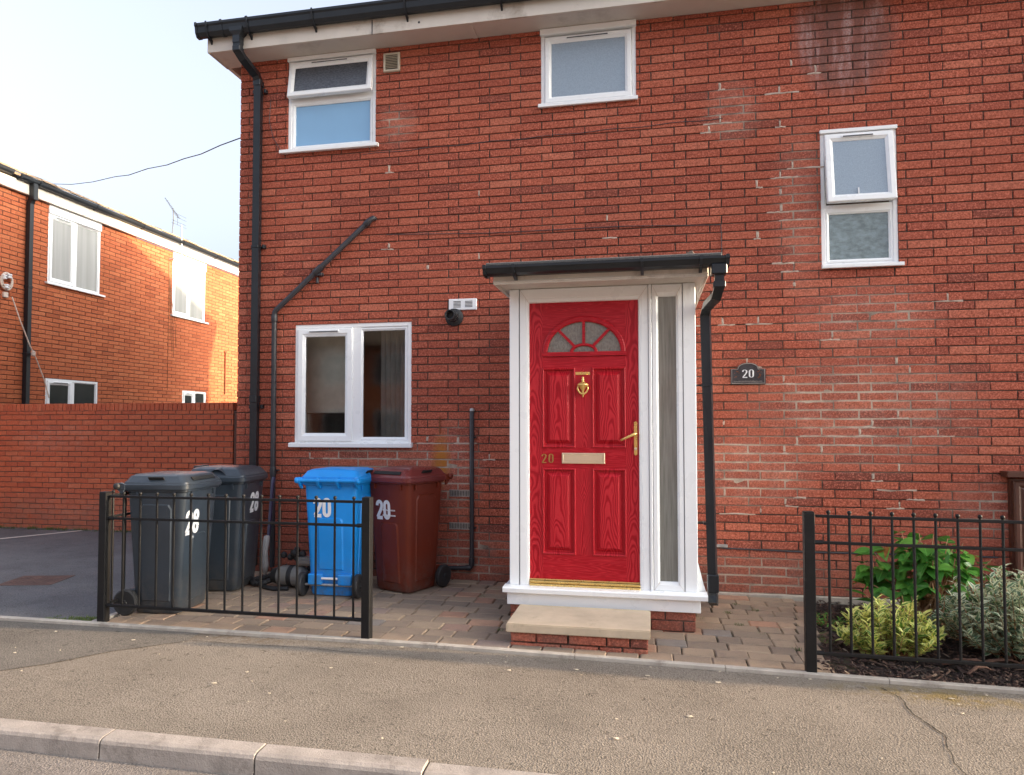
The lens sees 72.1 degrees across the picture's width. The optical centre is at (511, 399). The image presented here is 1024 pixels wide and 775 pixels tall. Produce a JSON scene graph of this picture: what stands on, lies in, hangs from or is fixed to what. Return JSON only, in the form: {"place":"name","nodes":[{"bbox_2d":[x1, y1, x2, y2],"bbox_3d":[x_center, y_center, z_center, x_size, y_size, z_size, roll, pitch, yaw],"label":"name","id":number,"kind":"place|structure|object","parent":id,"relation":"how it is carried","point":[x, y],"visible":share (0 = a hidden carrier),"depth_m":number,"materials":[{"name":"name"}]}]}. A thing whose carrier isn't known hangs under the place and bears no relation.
{"place":"outdoors","nodes":[
{"label":"outdoors","id":0,"kind":"place"},
{"bbox_2d":[0,527,133,619],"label":"driveway","id":1,"kind":"structure","parent":0,"point":[75,553],"depth_m":7.07,"materials":[{"name":"grey asphalt"}]},
{"bbox_2d":[0,575,74,585],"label":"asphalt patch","id":2,"kind":"object","parent":1,"relation":"on","point":[39,580],"visible":1,"depth_m":6.56,"materials":[{"name":"grey asphalt"}]},
{"bbox_2d":[0,530,82,538],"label":"painted line","id":3,"kind":"object","parent":1,"relation":"on","point":[40,534],"visible":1,"depth_m":9.30,"materials":[{"name":"white paint"}]},
{"bbox_2d":[234,411,237,464],"bbox_3d":[-3.643,0.964,9.407,0.120,1.625,0.110,0,-2,11],"label":"gate post","id":4,"kind":"object","parent":1,"relation":"on","point":[235,428],"visible":0.18,"depth_m":9.38,"materials":[{"name":"brown wood"}]},
{"bbox_2d":[0,748,230,774],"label":"road","id":5,"kind":"structure","parent":0,"point":[15,762],"depth_m":3.21,"materials":[{"name":"grey asphalt"}]},
{"bbox_2d":[0,0,376,276],"label":"sky","id":6,"kind":"structure","parent":0,"point":[91,90],"materials":[{"name":"white"}]},
{"bbox_2d":[108,571,858,673],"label":"forecourt","id":7,"kind":"structure","parent":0,"point":[457,611],"depth_m":5.17,"materials":[{"name":"brown brick"}]},
{"bbox_2d":[113,471,220,615],"bbox_3d":[-2.697,1.106,5.559,0.585,1.068,0.576,0,-2,7],"label":"wheelie bin","id":8,"kind":"object","parent":7,"relation":"on","point":[187,483],"visible":0.89,"depth_m":5.34,"materials":[{"name":"plastic"}]},
{"bbox_2d":[191,464,267,590],"bbox_3d":[-2.560,1.126,6.280,0.585,1.078,0.576,0,-2,4],"label":"wheelie bin","id":9,"kind":"object","parent":7,"relation":"on","point":[238,480],"visible":0.51,"depth_m":6.06,"materials":[{"name":"plastic"}]},
{"bbox_2d":[262,477,275,574],"bbox_3d":[-2.323,1.194,6.723,0.061,0.896,0.270,0,-2,-4],"label":"vacuum wand","id":10,"kind":"object","parent":7,"relation":"on","point":[265,561],"visible":0.97,"depth_m":6.63,"materials":[{"name":"grey plastic"}]},
{"bbox_2d":[250,547,310,590],"bbox_3d":[-2.051,1.498,6.290,0.638,0.341,0.399,0,-2,11],"label":"vacuum cleaner","id":11,"kind":"object","parent":7,"relation":"on","point":[287,575],"visible":0.81,"depth_m":6.20,"materials":[{"name":"grey plastic"}]},
{"bbox_2d":[294,467,372,598],"bbox_3d":[-1.487,1.124,6.093,0.576,1.068,0.585,0,-2,10],"label":"wheelie bin","id":12,"kind":"object","parent":7,"relation":"on","point":[340,483],"visible":0.82,"depth_m":5.90,"materials":[{"name":"blue plastic"}]},
{"bbox_2d":[0,525,801,650],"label":"grass tufts","id":13,"kind":"object","parent":7,"relation":"on","point":[94,617],"visible":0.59,"depth_m":5.52,"materials":[{"name":"green plant"}]},
{"bbox_2d":[370,466,452,592],"bbox_3d":[-0.924,1.129,6.243,0.576,1.068,0.585,-1,-2,33],"label":"wheelie bin","id":14,"kind":"object","parent":7,"relation":"on","point":[406,506],"visible":0.98,"depth_m":6.05,"materials":[{"name":"red plastic"}]},
{"bbox_2d":[506,604,650,655],"bbox_3d":[0.467,1.645,4.793,0.937,0.331,0.512,0,-2,11],"label":"doorstep","id":15,"kind":"object","parent":7,"relation":"on","point":[610,630],"visible":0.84,"depth_m":4.61,"materials":[{"name":"stone"}]},
{"bbox_2d":[0,633,1023,774],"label":"pavement","id":16,"kind":"structure","parent":0,"point":[547,715],"depth_m":3.66,"materials":[{"name":"grey asphalt"}]},
{"bbox_2d":[0,620,198,669],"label":"crossover","id":17,"kind":"object","parent":16,"relation":"on","point":[33,643],"visible":1,"depth_m":4.75,"materials":[{"name":"grey asphalt"}]},
{"bbox_2d":[195,640,394,654],"bbox_3d":[-1.401,1.619,4.595,1.550,0.001,0.026,0,-2,12],"label":"pavement seam","id":18,"kind":"object","parent":16,"relation":"on","point":[300,647],"visible":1,"depth_m":4.61,"materials":[{"name":"grey concrete"}]},
{"bbox_2d":[13,631,1014,772],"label":"leaf litter","id":19,"kind":"object","parent":16,"relation":"on","point":[581,674],"visible":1,"depth_m":3.96,"materials":[{"name":"beige plant"}]},
{"bbox_2d":[882,688,966,774],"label":"pavement crack","id":20,"kind":"object","parent":16,"relation":"on","point":[933,728],"visible":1,"depth_m":3.46,"materials":[{"name":"grey asphalt"}]},
{"bbox_2d":[794,600,1023,687],"bbox_3d":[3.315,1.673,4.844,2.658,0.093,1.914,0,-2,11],"label":"bark mulch","id":21,"kind":"object","parent":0,"point":[1001,680],"visible":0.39,"depth_m":4.31,"materials":[{"name":"brown wood"}]},
{"bbox_2d":[816,612,846,626],"bbox_3d":[2.313,1.622,5.206,0.204,0.092,0.254,2,-3,-39],"label":"groundcover","id":22,"kind":"object","parent":21,"relation":"on","point":[824,619],"visible":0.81,"depth_m":5.18,"materials":[{"name":"green plant"}]},
{"bbox_2d":[827,594,946,656],"bbox_3d":[2.430,1.465,4.560,0.703,0.379,0.550,0,-2,11],"label":"yellow shrub","id":23,"kind":"object","parent":21,"relation":"on","point":[905,635],"visible":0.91,"depth_m":4.48,"materials":[{"name":"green plant"}]},
{"bbox_2d":[846,530,1008,641],"bbox_3d":[3.058,1.336,5.234,1.185,0.684,0.828,0,-2,11],"label":"green shrub","id":24,"kind":"object","parent":21,"relation":"on","point":[925,573],"visible":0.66,"depth_m":5.14,"materials":[{"name":"green plant"}]},
{"bbox_2d":[925,563,1023,660],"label":"silver shrub","id":25,"kind":"object","parent":21,"relation":"on","point":[993,633],"visible":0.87,"depth_m":4.54,"materials":[{"name":"beige plant"}]},
{"bbox_2d":[942,654,1023,674],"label":"surface roots","id":26,"kind":"object","parent":21,"relation":"on","point":[975,668],"visible":0.53,"depth_m":4.35,"materials":[{"name":"brown plant"}]},
{"label":"ground","id":27,"kind":"structure","parent":0,"visible":0},
{"bbox_2d":[0,402,237,530],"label":"garden wall","id":28,"kind":"structure","parent":27,"relation":"on","point":[63,465],"depth_m":9.80,"materials":[{"name":"brick"}]},
{"bbox_2d":[0,161,239,403],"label":"neighbour house","id":29,"kind":"structure","parent":27,"relation":"on","point":[111,307],"depth_m":13.44,"materials":[{"name":"orange brick"}]},
{"bbox_2d":[0,272,49,397],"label":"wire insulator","id":30,"kind":"object","parent":29,"relation":"attached to","point":[5,294],"visible":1,"depth_m":11.33,"materials":[{"name":"white plastic"}]},
{"bbox_2d":[45,378,97,403],"bbox_3d":[-7.924,0.149,12.656,0.100,0.993,1.210,0,-2,9],"label":"window","id":31,"kind":"structure","parent":29,"relation":"in","point":[60,391],"depth_m":12.60,"materials":[{"name":"white plastic"}]},
{"bbox_2d":[45,203,104,296],"bbox_3d":[-7.912,-2.679,12.769,0.126,1.423,1.362,0,-2,9],"label":"window","id":32,"kind":"structure","parent":29,"relation":"in","point":[73,256],"depth_m":12.68,"materials":[{"name":"white plastic"}]},
{"bbox_2d":[165,198,185,259],"bbox_3d":[-7.403,-3.683,15.409,0.139,1.267,0.755,0,-2,11],"label":"tv aerial","id":33,"kind":"object","parent":29,"relation":"attached to","point":[176,224],"visible":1,"depth_m":15.43,"materials":[{"name":"grey metal"}]},
{"bbox_2d":[171,252,208,323],"bbox_3d":[-7.373,-2.519,16.097,0.126,1.417,1.360,0,-2,9],"label":"window","id":34,"kind":"structure","parent":29,"relation":"in","point":[188,279],"depth_m":16.02,"materials":[{"name":"white plastic"}]},
{"bbox_2d":[182,390,205,402],"bbox_3d":[-7.348,0.290,16.228,0.100,0.962,0.903,0,-2,9],"label":"window","id":35,"kind":"structure","parent":29,"relation":"in","point":[187,396],"depth_m":16.18,"materials":[{"name":"white plastic"}]},
{"bbox_2d":[0,718,556,774],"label":"kerb","id":36,"kind":"structure","parent":27,"relation":"on","point":[224,756],"depth_m":3.20,"materials":[{"name":"concrete"}]},
{"bbox_2d":[0,612,1023,694],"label":"edging","id":37,"kind":"object","parent":27,"relation":"on","point":[849,677],"visible":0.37,"depth_m":4.46,"materials":[{"name":"concrete"}]},
{"bbox_2d":[97,491,372,638],"bbox_3d":[-1.986,1.267,4.962,2.115,1.202,0.060,0,-2,12],"label":"metal railing","id":38,"kind":"object","parent":37,"relation":"on","point":[104,604],"visible":0.98,"depth_m":4.95,"materials":[{"name":"black metal"}]},
{"bbox_2d":[110,490,134,602],"bbox_3d":[-2.845,1.124,6.011,0.025,0.840,1.540,0,-2,11],"label":"metal railing","id":39,"kind":"object","parent":38,"relation":"attached to","point":[112,600],"visible":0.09,"depth_m":5.28,"materials":[{"name":"black metal"}]},
{"bbox_2d":[802,510,1023,672],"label":"metal railing","id":40,"kind":"object","parent":37,"relation":"on","point":[811,651],"visible":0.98,"depth_m":4.13,"materials":[{"name":"black metal"}]},
{"bbox_2d":[482,250,729,632],"bbox_3d":[0.768,0.470,5.517,1.662,2.930,1.656,0,-2,11],"label":"entrance porch","id":41,"kind":"object","parent":27,"relation":"on","point":[603,476],"visible":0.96,"depth_m":5.13,"materials":[{"name":"white plastic"}]},
{"bbox_2d":[529,300,639,589],"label":"door","id":42,"kind":"structure","parent":41,"relation":"in","point":[585,514],"depth_m":5.19,"materials":[{"name":"red plastic"}]},
{"bbox_2d":[194,0,1023,612],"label":"brick house","id":43,"kind":"structure","parent":27,"relation":"on","point":[840,182],"depth_m":6.30,"materials":[{"name":"brick"}]},
{"bbox_2d":[62,138,239,184],"bbox_3d":[-5.430,-3.231,9.789,7.426,1.332,0.024,-2,-3,44],"label":"overhead cable","id":44,"kind":"object","parent":43,"relation":"attached to","point":[159,166],"visible":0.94,"depth_m":8.63,"materials":[{"name":"black rubber"}]},
{"bbox_2d":[279,48,378,154],"bbox_3d":[-1.806,-2.949,6.997,1.032,0.983,0.151,0,-2,11],"label":"window","id":45,"kind":"structure","parent":43,"relation":"in","point":[332,116],"depth_m":6.99,"materials":[{"name":"white plastic"}]},
{"bbox_2d":[288,322,412,447],"bbox_3d":[-1.560,-0.140,6.858,1.265,1.208,0.130,0,-2,11],"label":"window","id":46,"kind":"structure","parent":43,"relation":"in","point":[353,437],"depth_m":6.85,"materials":[{"name":"white plastic"}]},
{"bbox_2d":[538,19,637,108],"bbox_3d":[0.701,-3.087,6.522,0.913,0.745,0.122,0,-2,11],"label":"window","id":47,"kind":"structure","parent":43,"relation":"in","point":[596,62],"depth_m":6.50,"materials":[{"name":"white plastic"}]},
{"bbox_2d":[730,363,765,383],"bbox_3d":[2.052,-0.228,6.123,0.292,0.186,0.018,0,-2,11],"label":"number plaque","id":48,"kind":"object","parent":43,"relation":"attached to","point":[748,373],"visible":1,"depth_m":6.12,"materials":[{"name":"grey metal"}]},
{"bbox_2d":[819,124,904,268],"bbox_3d":[2.971,-1.723,6.000,0.643,1.208,0.173,0,-2,11],"label":"window","id":49,"kind":"structure","parent":43,"relation":"in","point":[859,163],"depth_m":6.00,"materials":[{"name":"white plastic"}]},
{"bbox_2d":[1000,471,1023,587],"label":"meter cupboard","id":50,"kind":"object","parent":43,"relation":"attached to","point":[1015,485],"visible":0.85,"depth_m":5.62,"materials":[{"name":"brown wood"}]}
]}

